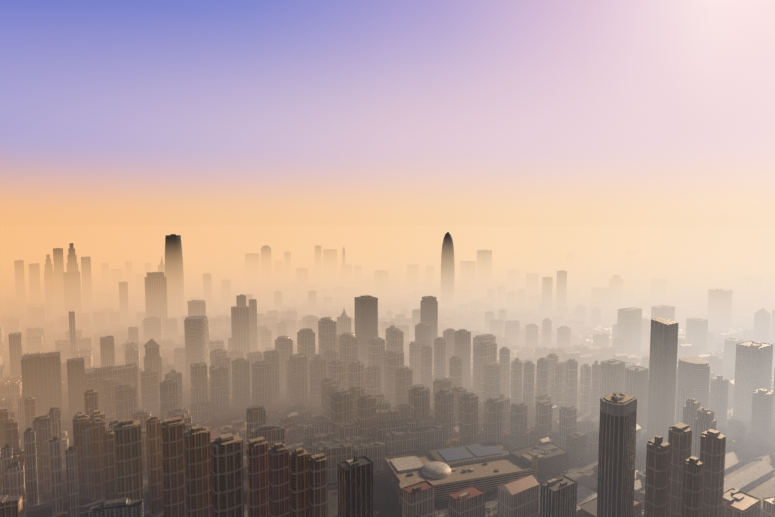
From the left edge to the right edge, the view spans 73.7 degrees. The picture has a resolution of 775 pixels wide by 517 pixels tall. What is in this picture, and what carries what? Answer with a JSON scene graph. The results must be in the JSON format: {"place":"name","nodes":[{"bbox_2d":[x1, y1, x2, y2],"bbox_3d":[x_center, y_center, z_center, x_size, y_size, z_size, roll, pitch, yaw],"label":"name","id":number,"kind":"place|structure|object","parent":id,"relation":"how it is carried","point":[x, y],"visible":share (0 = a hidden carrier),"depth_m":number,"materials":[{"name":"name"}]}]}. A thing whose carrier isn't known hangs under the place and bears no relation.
{"place":"outdoors","nodes":[
{"label":"outdoors","id":0,"kind":"place"},
{"bbox_2d":[0,226,774,516],"bbox_3d":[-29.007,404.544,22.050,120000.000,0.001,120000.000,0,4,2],"label":"ground","id":1,"kind":"structure","parent":0,"point":[711,242],"depth_m":9481.52,"materials":[{"name":"grey"}]},
{"bbox_2d":[0,246,774,516],"bbox_3d":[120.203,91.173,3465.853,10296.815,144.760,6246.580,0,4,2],"label":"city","id":2,"kind":"object","parent":1,"relation":"on","point":[686,297],"visible":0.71,"depth_m":2027.78},
{"bbox_2d":[0,232,774,516],"bbox_3d":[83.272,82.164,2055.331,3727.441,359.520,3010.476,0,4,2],"label":"buildings","id":3,"kind":"structure","parent":1,"relation":"on","point":[194,471],"depth_m":1010.11,"materials":[{"name":"grey concrete"}]},
{"bbox_2d":[39,356,774,516],"bbox_3d":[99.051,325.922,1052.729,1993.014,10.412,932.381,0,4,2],"label":"tree crowns","id":4,"kind":"object","parent":1,"relation":"on","point":[488,511],"visible":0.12,"depth_m":863.42,"materials":[{"name":"green plant"}]},
{"bbox_2d":[294,363,731,516],"bbox_3d":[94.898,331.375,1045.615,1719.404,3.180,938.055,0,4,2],"label":"cars","id":5,"kind":"object","parent":1,"relation":"on","point":[565,471],"visible":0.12,"depth_m":840.20,"materials":[{"name":"paint"}]},
{"bbox_2d":[303,400,774,516],"bbox_3d":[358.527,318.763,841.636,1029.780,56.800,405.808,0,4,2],"label":"set pieces","id":6,"kind":"object","parent":1,"relation":"on","point":[401,448],"visible":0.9,"depth_m":829.42,"materials":[{"name":"grey concrete"}]},
{"bbox_2d":[0,0,774,225],"label":"sky","id":7,"kind":"structure","parent":0,"point":[113,112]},
{"bbox_2d":[3,283,774,516],"bbox_3d":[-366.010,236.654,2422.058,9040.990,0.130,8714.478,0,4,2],"label":"roads","id":8,"kind":"structure","parent":0,"point":[491,503],"depth_m":862.96,"materials":[{"name":"grey asphalt"}]},
{"bbox_2d":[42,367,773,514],"bbox_3d":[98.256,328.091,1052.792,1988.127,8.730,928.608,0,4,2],"label":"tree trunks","id":9,"kind":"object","parent":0,"point":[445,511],"visible":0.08,"depth_m":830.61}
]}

